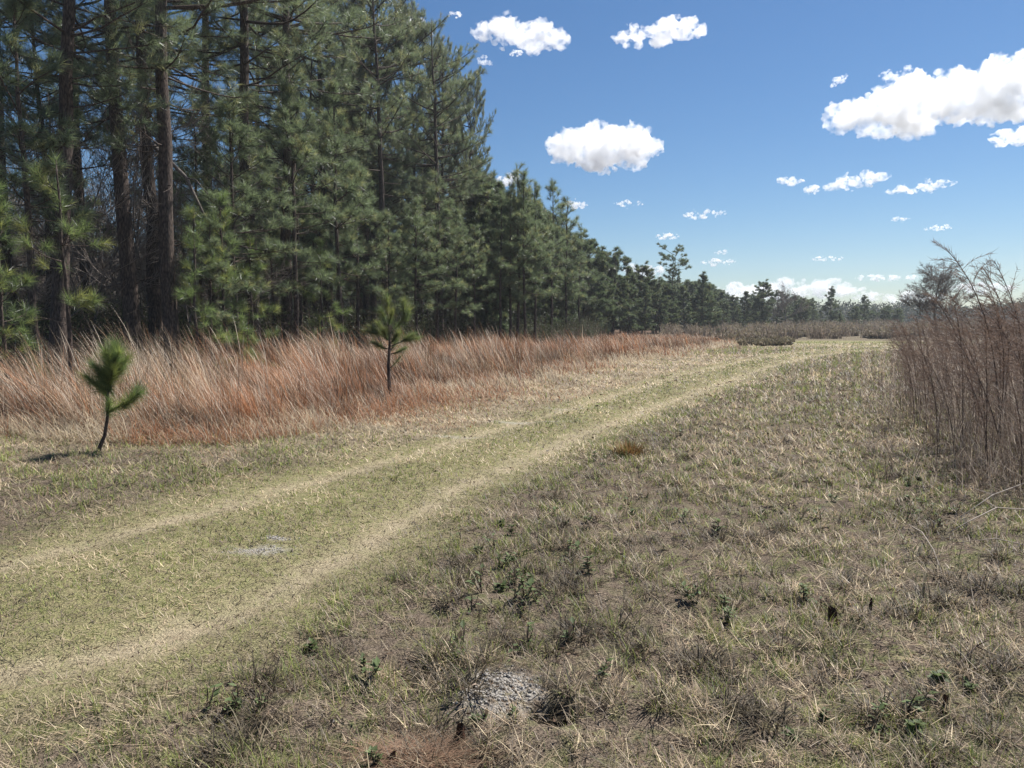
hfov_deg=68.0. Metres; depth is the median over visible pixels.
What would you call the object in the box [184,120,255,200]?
pine tree
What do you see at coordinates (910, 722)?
weed plant
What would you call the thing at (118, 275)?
bare tree
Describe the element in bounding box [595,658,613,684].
weed plant
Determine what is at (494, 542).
weed plant
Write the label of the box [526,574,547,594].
dead tuft
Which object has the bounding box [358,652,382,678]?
weed plant
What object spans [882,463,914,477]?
dead tuft
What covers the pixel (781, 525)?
dead tuft
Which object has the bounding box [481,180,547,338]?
pine tree
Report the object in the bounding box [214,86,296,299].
pine tree
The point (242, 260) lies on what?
bare tree
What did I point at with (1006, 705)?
dead tuft
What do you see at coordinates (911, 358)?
dried weed
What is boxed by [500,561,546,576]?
dead tuft
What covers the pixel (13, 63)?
pine tree
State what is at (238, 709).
weed plant
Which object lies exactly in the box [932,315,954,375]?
dried weed
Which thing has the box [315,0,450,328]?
pine tree
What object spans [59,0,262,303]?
pine tree
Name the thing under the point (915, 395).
dried weed
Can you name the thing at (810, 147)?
sky
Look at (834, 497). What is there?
weed plant
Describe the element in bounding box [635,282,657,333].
pine tree
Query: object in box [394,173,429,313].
pine tree
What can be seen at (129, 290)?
pine tree
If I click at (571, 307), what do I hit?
pine tree
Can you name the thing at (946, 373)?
dried weed
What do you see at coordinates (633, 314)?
pine tree
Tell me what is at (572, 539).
dead tuft
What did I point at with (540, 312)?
pine tree
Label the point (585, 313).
pine tree
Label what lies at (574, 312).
pine tree
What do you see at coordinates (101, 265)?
bare tree
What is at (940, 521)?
weed plant
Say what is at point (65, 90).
pine tree
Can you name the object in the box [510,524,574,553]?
dead tuft
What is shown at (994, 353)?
dried weed
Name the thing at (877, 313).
pine tree
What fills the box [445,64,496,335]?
pine tree
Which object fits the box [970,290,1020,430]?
dried weed
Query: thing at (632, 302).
pine tree
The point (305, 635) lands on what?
dead tuft
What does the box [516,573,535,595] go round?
weed plant
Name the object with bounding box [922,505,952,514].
dead tuft
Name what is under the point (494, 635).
dead tuft
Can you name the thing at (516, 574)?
weed plant
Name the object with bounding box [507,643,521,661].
weed plant
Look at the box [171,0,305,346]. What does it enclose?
pine tree
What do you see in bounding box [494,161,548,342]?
pine tree
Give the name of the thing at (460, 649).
weed plant
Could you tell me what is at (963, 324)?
dried weed
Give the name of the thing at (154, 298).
pine tree
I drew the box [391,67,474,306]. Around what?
pine tree
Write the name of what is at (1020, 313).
dried weed
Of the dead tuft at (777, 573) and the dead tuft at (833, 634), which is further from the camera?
the dead tuft at (777, 573)
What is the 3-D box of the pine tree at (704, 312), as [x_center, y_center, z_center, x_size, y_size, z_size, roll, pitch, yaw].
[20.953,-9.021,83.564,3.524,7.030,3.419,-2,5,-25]
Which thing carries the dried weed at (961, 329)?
on the ground at (370, 647)
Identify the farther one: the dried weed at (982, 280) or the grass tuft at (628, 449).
the dried weed at (982, 280)
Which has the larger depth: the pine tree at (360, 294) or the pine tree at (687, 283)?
the pine tree at (687, 283)
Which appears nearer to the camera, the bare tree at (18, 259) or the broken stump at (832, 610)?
the broken stump at (832, 610)
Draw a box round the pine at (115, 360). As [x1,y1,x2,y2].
[71,334,151,450]
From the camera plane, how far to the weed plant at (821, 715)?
3.06 m
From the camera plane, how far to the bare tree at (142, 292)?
26.13 m
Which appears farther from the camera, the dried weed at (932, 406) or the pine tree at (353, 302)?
the pine tree at (353, 302)
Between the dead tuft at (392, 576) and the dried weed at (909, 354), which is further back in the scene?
the dried weed at (909, 354)
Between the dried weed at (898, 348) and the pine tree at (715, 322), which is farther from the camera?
the pine tree at (715, 322)
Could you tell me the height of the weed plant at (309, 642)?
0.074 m
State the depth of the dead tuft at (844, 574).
4.75 m
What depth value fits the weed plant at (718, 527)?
5.71 m
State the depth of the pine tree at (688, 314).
85.34 m
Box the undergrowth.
[0,284,609,376]
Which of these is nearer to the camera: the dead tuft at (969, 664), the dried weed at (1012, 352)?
the dead tuft at (969, 664)
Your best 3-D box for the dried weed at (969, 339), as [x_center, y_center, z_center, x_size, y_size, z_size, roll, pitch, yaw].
[5.178,0.120,8.518,0.709,1.581,0.602,4,10,-5]
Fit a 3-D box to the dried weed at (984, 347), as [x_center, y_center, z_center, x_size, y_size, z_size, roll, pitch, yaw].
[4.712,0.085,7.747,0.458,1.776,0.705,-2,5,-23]
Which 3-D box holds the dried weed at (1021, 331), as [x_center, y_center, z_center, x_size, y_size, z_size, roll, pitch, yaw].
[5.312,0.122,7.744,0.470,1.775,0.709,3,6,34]
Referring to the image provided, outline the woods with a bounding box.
[15,252,1023,322]
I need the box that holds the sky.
[0,0,1023,318]
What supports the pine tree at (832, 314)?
on the ground at (370, 647)
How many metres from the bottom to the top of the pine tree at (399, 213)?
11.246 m
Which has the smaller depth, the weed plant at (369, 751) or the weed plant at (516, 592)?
the weed plant at (369, 751)
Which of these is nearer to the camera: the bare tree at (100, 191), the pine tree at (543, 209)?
the bare tree at (100, 191)
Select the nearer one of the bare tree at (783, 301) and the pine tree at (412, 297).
the pine tree at (412, 297)
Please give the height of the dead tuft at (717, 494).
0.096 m
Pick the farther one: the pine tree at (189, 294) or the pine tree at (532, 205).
the pine tree at (532, 205)
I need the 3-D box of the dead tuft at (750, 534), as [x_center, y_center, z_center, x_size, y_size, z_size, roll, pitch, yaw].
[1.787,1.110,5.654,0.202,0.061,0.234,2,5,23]
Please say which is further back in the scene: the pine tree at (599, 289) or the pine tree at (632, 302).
the pine tree at (632, 302)
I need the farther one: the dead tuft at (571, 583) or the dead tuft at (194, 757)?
the dead tuft at (571, 583)
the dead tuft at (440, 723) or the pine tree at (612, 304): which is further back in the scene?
the pine tree at (612, 304)
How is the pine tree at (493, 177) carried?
on the ground at (370, 647)
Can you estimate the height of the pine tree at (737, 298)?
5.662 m
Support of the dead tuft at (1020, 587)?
on the ground at (370, 647)
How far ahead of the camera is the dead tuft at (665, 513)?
6.32 m
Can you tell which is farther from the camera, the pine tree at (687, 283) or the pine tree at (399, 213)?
the pine tree at (687, 283)
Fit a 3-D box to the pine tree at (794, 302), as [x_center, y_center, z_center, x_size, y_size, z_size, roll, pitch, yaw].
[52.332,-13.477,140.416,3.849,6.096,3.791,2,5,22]
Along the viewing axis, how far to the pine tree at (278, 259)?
26.64 m
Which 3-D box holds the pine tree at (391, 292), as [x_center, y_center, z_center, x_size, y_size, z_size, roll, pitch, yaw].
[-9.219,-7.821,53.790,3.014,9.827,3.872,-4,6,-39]
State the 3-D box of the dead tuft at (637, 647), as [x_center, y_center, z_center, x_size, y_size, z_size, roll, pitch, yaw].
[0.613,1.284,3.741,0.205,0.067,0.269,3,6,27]
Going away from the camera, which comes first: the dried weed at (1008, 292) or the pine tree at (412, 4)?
the dried weed at (1008, 292)
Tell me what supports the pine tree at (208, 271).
on the ground at (370, 647)
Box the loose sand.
[221,535,566,718]
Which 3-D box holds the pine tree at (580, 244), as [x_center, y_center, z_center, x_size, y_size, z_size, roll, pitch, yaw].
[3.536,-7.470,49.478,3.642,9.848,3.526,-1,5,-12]
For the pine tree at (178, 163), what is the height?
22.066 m
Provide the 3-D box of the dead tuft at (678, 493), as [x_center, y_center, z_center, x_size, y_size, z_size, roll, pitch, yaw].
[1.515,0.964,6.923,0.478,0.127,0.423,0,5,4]
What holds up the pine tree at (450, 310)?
on the ground at (370, 647)
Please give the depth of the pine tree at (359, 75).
35.88 m
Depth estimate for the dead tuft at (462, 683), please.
3.30 m
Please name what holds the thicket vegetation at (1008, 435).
on the ground at (370, 647)
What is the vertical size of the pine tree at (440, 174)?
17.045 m
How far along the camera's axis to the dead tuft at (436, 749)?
2.87 m
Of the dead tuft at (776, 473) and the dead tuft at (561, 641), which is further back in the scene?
the dead tuft at (776, 473)
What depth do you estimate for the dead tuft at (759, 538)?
5.61 m
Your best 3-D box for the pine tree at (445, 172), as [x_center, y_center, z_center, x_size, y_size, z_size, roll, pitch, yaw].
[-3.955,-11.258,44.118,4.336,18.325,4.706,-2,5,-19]
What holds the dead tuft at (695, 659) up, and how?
on the ground at (370, 647)
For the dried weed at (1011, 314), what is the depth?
7.93 m
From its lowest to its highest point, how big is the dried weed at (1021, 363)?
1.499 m
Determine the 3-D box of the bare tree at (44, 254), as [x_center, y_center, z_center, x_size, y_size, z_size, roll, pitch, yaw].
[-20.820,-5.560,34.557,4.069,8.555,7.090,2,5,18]
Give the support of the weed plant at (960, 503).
on the ground at (370, 647)
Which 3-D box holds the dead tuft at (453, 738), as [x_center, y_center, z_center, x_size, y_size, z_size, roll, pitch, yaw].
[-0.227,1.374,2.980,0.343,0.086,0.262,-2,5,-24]
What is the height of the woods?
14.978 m
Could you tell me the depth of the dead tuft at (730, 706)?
3.16 m
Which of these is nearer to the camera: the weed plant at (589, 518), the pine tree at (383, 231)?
the weed plant at (589, 518)
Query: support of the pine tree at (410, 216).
on the ground at (370, 647)
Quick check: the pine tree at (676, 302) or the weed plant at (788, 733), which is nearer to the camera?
the weed plant at (788, 733)
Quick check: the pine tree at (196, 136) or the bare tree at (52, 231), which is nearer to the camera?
the pine tree at (196, 136)
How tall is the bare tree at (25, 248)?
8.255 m
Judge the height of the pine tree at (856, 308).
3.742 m
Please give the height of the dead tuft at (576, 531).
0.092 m
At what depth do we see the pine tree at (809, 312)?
111.95 m
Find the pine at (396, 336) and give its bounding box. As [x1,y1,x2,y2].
[359,291,421,396]
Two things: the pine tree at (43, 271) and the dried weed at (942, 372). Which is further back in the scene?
the pine tree at (43, 271)
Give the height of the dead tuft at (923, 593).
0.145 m
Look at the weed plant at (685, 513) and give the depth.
6.08 m
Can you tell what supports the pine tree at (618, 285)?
on the ground at (370, 647)
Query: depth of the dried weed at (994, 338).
9.57 m
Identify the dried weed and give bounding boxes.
[882,337,914,426]
[884,327,924,419]
[885,320,912,396]
[885,335,917,426]
[889,332,914,387]
[892,323,920,403]
[893,334,917,389]
[894,319,914,363]
[896,314,940,429]
[902,331,944,454]
[903,345,948,446]
[910,315,938,419]
[911,351,956,453]
[912,287,997,449]
[917,318,937,361]
[917,335,933,395]
[921,314,959,412]
[922,317,945,383]
[923,284,979,448]
[923,316,947,387]
[927,322,1004,471]
[928,296,976,427]
[930,238,1023,438]
[931,333,961,403]
[931,344,952,423]
[931,355,960,448]
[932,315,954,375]
[932,330,960,409]
[938,292,992,411]
[941,354,1002,478]
[949,309,974,370]
[949,325,1004,452]
[952,328,999,446]
[953,307,1022,474]
[965,255,1018,418]
[965,259,1023,436]
[965,272,1022,426]
[966,297,1023,442]
[967,305,1023,408]
[969,306,1023,457]
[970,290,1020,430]
[970,339,1023,485]
[979,323,1005,393]
[989,301,1023,379]
[992,299,1023,398]
[994,318,1023,434]
[994,319,1017,412]
[994,333,1023,436]
[996,298,1021,383]
[1002,329,1023,391]
[1007,292,1023,350]
[1012,313,1023,370]
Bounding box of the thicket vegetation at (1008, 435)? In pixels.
[854,324,1023,519]
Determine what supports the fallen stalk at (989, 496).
on the ground at (370, 647)
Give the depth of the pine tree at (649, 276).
77.00 m
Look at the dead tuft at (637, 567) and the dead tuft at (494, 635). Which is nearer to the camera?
the dead tuft at (494, 635)
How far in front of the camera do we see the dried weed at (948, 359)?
13.07 m
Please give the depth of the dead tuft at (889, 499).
6.55 m
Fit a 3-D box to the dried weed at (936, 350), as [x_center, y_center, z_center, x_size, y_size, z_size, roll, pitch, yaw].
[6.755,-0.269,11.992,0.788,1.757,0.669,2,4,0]
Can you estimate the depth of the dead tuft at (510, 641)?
3.87 m
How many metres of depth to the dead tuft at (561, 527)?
5.83 m
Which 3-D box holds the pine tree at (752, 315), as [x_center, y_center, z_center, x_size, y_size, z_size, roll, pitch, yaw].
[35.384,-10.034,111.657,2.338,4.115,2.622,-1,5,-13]
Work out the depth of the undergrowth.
29.55 m
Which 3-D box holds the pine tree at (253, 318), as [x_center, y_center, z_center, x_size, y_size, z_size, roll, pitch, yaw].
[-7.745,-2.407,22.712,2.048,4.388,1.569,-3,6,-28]
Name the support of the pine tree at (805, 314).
on the ground at (370, 647)
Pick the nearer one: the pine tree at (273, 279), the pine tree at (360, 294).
the pine tree at (273, 279)
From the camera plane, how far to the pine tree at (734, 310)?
101.28 m
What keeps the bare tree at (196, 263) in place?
on the ground at (370, 647)
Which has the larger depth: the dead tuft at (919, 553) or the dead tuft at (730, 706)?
the dead tuft at (919, 553)
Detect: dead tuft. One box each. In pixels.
[161,713,282,767]
[175,701,305,767]
[215,650,305,703]
[218,705,280,741]
[220,680,301,734]
[241,655,290,691]
[295,619,335,644]
[305,634,361,662]
[376,564,410,584]
[384,732,474,767]
[385,650,473,693]
[392,567,426,583]
[394,722,502,767]
[397,704,480,740]
[405,625,472,670]
[418,656,517,707]
[422,737,465,767]
[426,715,486,749]
[429,556,487,591]
[429,586,472,611]
[429,630,522,687]
[432,548,482,568]
[456,720,513,764]
[459,602,491,619]
[474,620,526,648]
[495,631,523,648]
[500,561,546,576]
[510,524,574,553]
[515,619,583,669]
[518,684,573,724]
[525,600,617,645]
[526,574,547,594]
[527,667,561,691]
[531,657,627,721]
[536,485,576,499]
[536,514,583,533]
[537,571,593,601]
[542,494,561,505]
[542,560,591,584]
[543,609,620,647]
[546,570,595,598]
[553,530,591,550]
[561,525,591,535]
[571,536,617,555]
[582,599,659,642]
[583,466,616,478]
[586,674,628,705]
[587,576,606,587]
[591,625,671,664]
[600,642,650,674]
[612,556,663,579]
[617,635,651,659]
[617,664,697,725]
[625,620,666,642]
[630,530,663,545]
[636,566,658,576]
[651,504,678,517]
[653,622,747,682]
[661,630,742,676]
[663,483,697,497]
[671,572,728,597]
[676,677,780,725]
[678,450,697,459]
[685,713,760,747]
[695,524,749,545]
[697,429,716,436]
[698,646,745,686]
[699,658,773,694]
[702,689,838,758]
[703,711,778,752]
[704,490,730,498]
[708,690,781,723]
[730,687,776,719]
[735,619,821,657]
[736,526,786,541]
[740,529,761,540]
[757,564,798,578]
[768,468,788,477]
[768,515,799,532]
[779,434,799,444]
[780,534,843,558]
[787,658,838,698]
[798,617,866,651]
[801,469,829,482]
[808,596,836,612]
[809,566,883,594]
[816,646,860,677]
[818,559,864,581]
[820,677,947,730]
[830,514,853,524]
[862,525,895,537]
[869,688,951,732]
[870,492,910,510]
[870,593,959,625]
[872,721,965,767]
[874,594,933,620]
[879,666,976,702]
[881,672,966,730]
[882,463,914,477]
[884,571,974,614]
[897,543,938,564]
[903,515,963,533]
[912,558,979,584]
[917,724,980,761]
[919,508,953,520]
[920,583,981,608]
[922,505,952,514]
[924,631,1023,688]
[938,531,954,541]
[943,568,1022,596]
[951,707,1022,743]
[955,666,1023,705]
[958,684,1021,726]
[959,641,1023,687]
[971,540,1020,561]
[977,570,1023,597]
[978,637,1023,674]
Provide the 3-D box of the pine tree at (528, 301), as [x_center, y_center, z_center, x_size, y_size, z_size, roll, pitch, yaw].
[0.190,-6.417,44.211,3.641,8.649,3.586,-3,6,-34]
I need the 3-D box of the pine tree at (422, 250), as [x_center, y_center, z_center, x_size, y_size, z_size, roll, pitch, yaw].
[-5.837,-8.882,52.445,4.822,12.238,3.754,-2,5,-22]
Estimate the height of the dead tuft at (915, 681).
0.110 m
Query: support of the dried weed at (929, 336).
on the ground at (370, 647)
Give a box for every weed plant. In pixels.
[201,683,222,716]
[220,697,239,716]
[224,683,243,706]
[225,697,243,718]
[250,693,266,709]
[303,637,321,655]
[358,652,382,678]
[364,745,384,766]
[449,620,465,645]
[452,641,465,659]
[464,595,481,612]
[465,570,484,592]
[468,707,488,725]
[471,563,486,580]
[472,543,484,552]
[485,533,496,549]
[491,580,507,592]
[495,551,514,566]
[497,518,504,525]
[506,524,515,536]
[506,570,513,583]
[506,589,527,602]
[507,552,519,566]
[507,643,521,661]
[507,704,518,720]
[513,568,520,586]
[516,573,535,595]
[520,596,530,608]
[524,572,534,581]
[526,622,533,644]
[532,590,539,601]
[548,505,557,514]
[560,617,574,640]
[567,537,581,553]
[580,555,594,574]
[582,514,592,521]
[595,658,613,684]
[675,506,691,519]
[682,580,701,602]
[709,518,725,534]
[718,594,730,607]
[721,606,737,616]
[723,609,733,623]
[781,726,801,744]
[798,582,810,599]
[811,596,823,607]
[812,507,822,519]
[817,707,832,723]
[827,492,839,500]
[867,715,891,736]
[870,696,891,718]
[900,689,938,716]
[903,507,919,522]
[904,718,926,733]
[927,668,950,683]
[934,512,946,524]
[948,502,963,512]
[959,671,978,693]
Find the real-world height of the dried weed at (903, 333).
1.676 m
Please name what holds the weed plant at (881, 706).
on the ground at (370, 647)
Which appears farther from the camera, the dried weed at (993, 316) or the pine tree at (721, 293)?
the pine tree at (721, 293)
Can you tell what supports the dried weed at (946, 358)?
on the ground at (370, 647)
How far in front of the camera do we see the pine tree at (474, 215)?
40.95 m
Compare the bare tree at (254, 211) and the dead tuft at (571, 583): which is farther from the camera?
the bare tree at (254, 211)
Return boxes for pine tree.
[0,0,84,369]
[0,0,101,380]
[0,0,139,340]
[0,0,195,370]
[0,0,199,383]
[0,1,93,165]
[0,181,58,395]
[4,0,152,336]
[6,84,104,277]
[10,147,117,398]
[16,0,251,356]
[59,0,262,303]
[73,0,317,375]
[78,0,330,335]
[86,2,201,276]
[89,129,310,355]
[147,0,336,363]
[169,202,235,373]
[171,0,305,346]
[172,99,243,336]
[177,0,390,353]
[177,89,311,363]
[178,211,239,363]
[182,186,266,372]
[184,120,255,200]
[214,0,382,350]
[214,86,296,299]
[219,136,279,298]
[219,233,281,367]
[227,20,324,276]
[228,0,420,329]
[234,78,352,354]
[246,208,300,341]
[261,23,376,311]
[264,28,354,319]
[267,164,333,326]
[278,183,327,355]
[292,75,380,352]
[298,235,354,351]
[300,59,381,305]
[302,0,434,344]
[304,0,410,339]
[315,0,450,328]
[319,158,391,351]
[324,43,397,321]
[339,54,431,310]
[341,184,399,305]
[344,171,355,313]
[358,164,422,291]
[360,207,415,337]
[367,108,396,319]
[374,0,457,325]
[376,232,403,305]
[380,12,493,336]
[386,122,448,302]
[389,70,490,328]
[390,196,451,348]
[390,233,413,303]
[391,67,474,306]
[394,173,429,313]
[395,229,413,314]
[401,149,452,324]
[403,169,471,347]
[403,171,449,312]
[408,35,472,328]
[411,121,462,299]
[416,129,489,308]
[420,107,491,318]
[432,206,482,343]
[442,148,491,321]
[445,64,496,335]
[446,168,505,260]
[449,176,522,338]
[454,179,513,330]
[457,223,495,340]
[476,186,523,340]
[479,204,520,322]
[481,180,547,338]
[489,213,546,339]
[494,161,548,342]
[495,166,552,344]
[507,187,534,314]
[511,180,565,342]
[513,214,562,331]
[516,207,570,327]
[526,196,552,220]
[532,217,580,330]
[534,178,571,337]
[540,196,590,333]
[559,229,589,320]
[560,223,599,328]
[569,233,615,329]
[580,271,598,321]
[589,246,621,330]
[591,266,621,331]
[594,270,618,333]
[604,246,633,334]
[604,258,620,332]
[608,275,624,333]
[614,276,638,331]
[616,265,642,335]
[625,279,642,333]
[631,260,660,333]
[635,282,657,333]
[644,286,663,332]
[646,277,672,333]
[652,296,668,333]
[655,242,691,325]
[662,285,679,323]
[662,287,681,328]
[670,285,698,325]
[678,279,701,318]
[685,271,716,330]
[685,297,702,325]
[693,283,726,328]
[704,295,722,330]
[710,284,720,310]
[715,291,730,326]
[716,299,730,326]
[718,292,732,319]
[725,294,743,325]
[733,296,739,313]
[734,291,756,326]
[745,302,759,323]
[747,290,765,320]
[750,279,775,324]
[750,296,764,320]
[765,289,789,324]
[777,299,792,322]
[786,295,802,318]
[789,297,811,324]
[792,296,811,328]
[806,298,818,322]
[818,286,839,322]
[836,312,845,324]
[848,305,863,323]
[851,311,862,325]
[856,294,876,323]
[872,311,880,320]
[878,308,891,321]
[880,304,894,320]
[891,308,904,323]
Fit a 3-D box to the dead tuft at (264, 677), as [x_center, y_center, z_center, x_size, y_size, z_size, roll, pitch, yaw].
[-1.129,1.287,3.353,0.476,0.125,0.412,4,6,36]
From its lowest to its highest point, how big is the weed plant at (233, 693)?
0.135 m
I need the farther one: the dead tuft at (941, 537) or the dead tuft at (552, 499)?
the dead tuft at (552, 499)
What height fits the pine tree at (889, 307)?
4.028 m
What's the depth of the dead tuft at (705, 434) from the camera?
10.47 m
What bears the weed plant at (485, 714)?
on the ground at (370, 647)
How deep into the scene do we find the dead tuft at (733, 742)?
2.94 m
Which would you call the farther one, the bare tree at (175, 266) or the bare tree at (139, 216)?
the bare tree at (175, 266)
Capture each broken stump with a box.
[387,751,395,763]
[454,723,464,746]
[827,605,837,625]
[868,598,872,614]
[941,694,948,713]
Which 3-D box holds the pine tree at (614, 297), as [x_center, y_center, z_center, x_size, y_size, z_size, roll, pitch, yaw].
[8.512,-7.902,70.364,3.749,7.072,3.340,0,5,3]
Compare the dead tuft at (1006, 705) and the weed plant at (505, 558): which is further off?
the weed plant at (505, 558)
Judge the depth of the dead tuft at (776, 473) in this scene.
7.79 m
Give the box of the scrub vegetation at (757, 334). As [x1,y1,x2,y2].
[658,316,1022,345]
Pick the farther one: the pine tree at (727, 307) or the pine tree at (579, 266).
the pine tree at (727, 307)
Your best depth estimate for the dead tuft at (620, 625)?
4.01 m
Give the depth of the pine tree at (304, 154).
24.82 m
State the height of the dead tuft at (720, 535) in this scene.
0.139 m
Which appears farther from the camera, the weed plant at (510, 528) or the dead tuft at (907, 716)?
the weed plant at (510, 528)
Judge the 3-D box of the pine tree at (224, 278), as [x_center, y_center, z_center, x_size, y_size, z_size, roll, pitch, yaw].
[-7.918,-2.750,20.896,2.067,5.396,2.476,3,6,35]
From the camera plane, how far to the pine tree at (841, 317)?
106.63 m
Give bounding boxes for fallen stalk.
[908,524,941,573]
[945,498,1023,534]
[956,640,992,667]
[957,533,1023,545]
[959,483,1021,516]
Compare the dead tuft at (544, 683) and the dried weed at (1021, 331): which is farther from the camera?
the dried weed at (1021, 331)
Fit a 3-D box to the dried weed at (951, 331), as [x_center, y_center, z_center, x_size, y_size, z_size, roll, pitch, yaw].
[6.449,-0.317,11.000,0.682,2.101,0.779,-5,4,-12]
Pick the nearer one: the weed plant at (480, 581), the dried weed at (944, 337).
the weed plant at (480, 581)
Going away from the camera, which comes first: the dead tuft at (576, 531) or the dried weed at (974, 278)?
the dead tuft at (576, 531)
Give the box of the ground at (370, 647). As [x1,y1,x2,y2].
[0,319,1023,767]
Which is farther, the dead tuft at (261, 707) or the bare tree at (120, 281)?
the bare tree at (120, 281)
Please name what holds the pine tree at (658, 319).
on the ground at (370, 647)
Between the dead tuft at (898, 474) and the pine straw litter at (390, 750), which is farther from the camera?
the dead tuft at (898, 474)
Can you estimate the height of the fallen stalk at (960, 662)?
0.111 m
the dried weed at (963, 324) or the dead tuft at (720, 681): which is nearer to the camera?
the dead tuft at (720, 681)
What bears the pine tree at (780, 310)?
on the ground at (370, 647)
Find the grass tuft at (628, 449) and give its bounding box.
[610,437,648,457]
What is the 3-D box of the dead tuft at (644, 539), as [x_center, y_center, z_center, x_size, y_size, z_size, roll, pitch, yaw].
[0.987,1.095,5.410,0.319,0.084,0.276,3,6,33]
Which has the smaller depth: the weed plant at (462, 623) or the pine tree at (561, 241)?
the weed plant at (462, 623)
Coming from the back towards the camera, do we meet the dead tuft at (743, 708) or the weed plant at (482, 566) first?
the weed plant at (482, 566)
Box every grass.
[0,305,739,435]
[0,338,794,492]
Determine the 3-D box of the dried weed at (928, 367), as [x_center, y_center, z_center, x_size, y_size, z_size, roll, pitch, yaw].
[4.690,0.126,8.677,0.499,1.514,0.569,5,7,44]
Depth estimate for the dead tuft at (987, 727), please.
2.97 m
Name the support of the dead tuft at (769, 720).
on the ground at (370, 647)
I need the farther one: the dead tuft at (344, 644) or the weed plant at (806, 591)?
the weed plant at (806, 591)
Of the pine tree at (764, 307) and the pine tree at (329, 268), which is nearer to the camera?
the pine tree at (329, 268)
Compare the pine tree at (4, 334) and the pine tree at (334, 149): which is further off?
the pine tree at (334, 149)
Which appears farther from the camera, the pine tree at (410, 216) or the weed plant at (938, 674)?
the pine tree at (410, 216)
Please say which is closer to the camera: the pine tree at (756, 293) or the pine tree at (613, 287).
the pine tree at (613, 287)
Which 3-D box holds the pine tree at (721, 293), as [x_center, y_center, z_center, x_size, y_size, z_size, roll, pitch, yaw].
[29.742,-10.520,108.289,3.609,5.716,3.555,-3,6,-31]
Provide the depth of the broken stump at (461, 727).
2.96 m
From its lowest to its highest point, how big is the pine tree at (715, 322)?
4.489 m
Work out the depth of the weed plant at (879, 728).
2.99 m
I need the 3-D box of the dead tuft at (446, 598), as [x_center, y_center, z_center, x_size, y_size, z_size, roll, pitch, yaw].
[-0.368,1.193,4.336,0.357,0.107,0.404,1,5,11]
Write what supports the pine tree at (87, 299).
on the ground at (370, 647)
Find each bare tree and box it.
[0,21,283,359]
[0,85,200,316]
[0,137,133,349]
[0,162,50,272]
[6,138,89,295]
[6,172,79,305]
[8,88,144,341]
[11,187,115,312]
[12,168,100,308]
[12,178,79,314]
[12,194,120,309]
[13,227,51,309]
[14,179,131,285]
[15,198,72,300]
[16,200,108,311]
[29,170,116,290]
[33,31,218,302]
[69,209,187,323]
[70,192,145,308]
[71,155,182,327]
[72,127,203,309]
[74,179,197,320]
[76,241,118,310]
[89,109,221,288]
[93,176,138,296]
[98,224,207,311]
[106,235,145,315]
[115,135,291,323]
[130,125,333,298]
[173,201,236,310]
[174,182,240,301]
[175,190,302,311]
[769,282,810,323]
[897,260,976,327]
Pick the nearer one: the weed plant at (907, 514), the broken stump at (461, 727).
the broken stump at (461, 727)
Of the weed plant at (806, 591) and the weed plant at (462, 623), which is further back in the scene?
the weed plant at (806, 591)
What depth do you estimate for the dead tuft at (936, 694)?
3.22 m
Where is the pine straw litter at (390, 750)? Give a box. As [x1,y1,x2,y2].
[300,720,515,767]
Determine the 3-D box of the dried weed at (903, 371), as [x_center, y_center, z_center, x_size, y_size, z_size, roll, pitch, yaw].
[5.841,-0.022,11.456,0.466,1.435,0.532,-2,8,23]
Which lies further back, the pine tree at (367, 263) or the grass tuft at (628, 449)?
the pine tree at (367, 263)
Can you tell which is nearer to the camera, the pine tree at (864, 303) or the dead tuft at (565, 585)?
the dead tuft at (565, 585)
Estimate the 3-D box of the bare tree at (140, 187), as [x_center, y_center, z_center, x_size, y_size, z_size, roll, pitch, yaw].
[-10.529,-4.569,21.234,4.394,8.874,7.312,-1,5,-13]
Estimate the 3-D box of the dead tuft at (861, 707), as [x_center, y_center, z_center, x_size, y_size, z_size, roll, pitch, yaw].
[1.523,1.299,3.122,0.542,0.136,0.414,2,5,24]
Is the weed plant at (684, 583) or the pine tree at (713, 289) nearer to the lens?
the weed plant at (684, 583)
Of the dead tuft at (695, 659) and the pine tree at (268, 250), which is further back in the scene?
the pine tree at (268, 250)
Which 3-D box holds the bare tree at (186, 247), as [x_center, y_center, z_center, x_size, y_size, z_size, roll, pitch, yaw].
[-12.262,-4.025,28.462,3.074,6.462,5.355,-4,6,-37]
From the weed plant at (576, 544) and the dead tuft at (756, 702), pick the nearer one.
the dead tuft at (756, 702)
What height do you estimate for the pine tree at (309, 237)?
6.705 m
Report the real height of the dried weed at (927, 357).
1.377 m
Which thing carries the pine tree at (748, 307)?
on the ground at (370, 647)
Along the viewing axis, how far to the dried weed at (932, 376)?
9.12 m
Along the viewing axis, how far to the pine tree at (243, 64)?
24.30 m
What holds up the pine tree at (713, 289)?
on the ground at (370, 647)
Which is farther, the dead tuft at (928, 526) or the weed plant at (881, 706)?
the dead tuft at (928, 526)
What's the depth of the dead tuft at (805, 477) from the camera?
7.58 m
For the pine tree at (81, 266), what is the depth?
26.38 m
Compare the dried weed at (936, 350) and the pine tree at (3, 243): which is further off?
the pine tree at (3, 243)
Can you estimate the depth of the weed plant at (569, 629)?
3.84 m
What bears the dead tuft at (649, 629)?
on the ground at (370, 647)
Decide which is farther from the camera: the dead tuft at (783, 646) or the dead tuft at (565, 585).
the dead tuft at (565, 585)
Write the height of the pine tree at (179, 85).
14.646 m
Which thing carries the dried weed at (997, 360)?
on the ground at (370, 647)
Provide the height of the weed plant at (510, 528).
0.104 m
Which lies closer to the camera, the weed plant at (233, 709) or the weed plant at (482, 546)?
the weed plant at (233, 709)
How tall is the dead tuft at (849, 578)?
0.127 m
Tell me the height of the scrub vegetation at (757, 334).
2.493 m

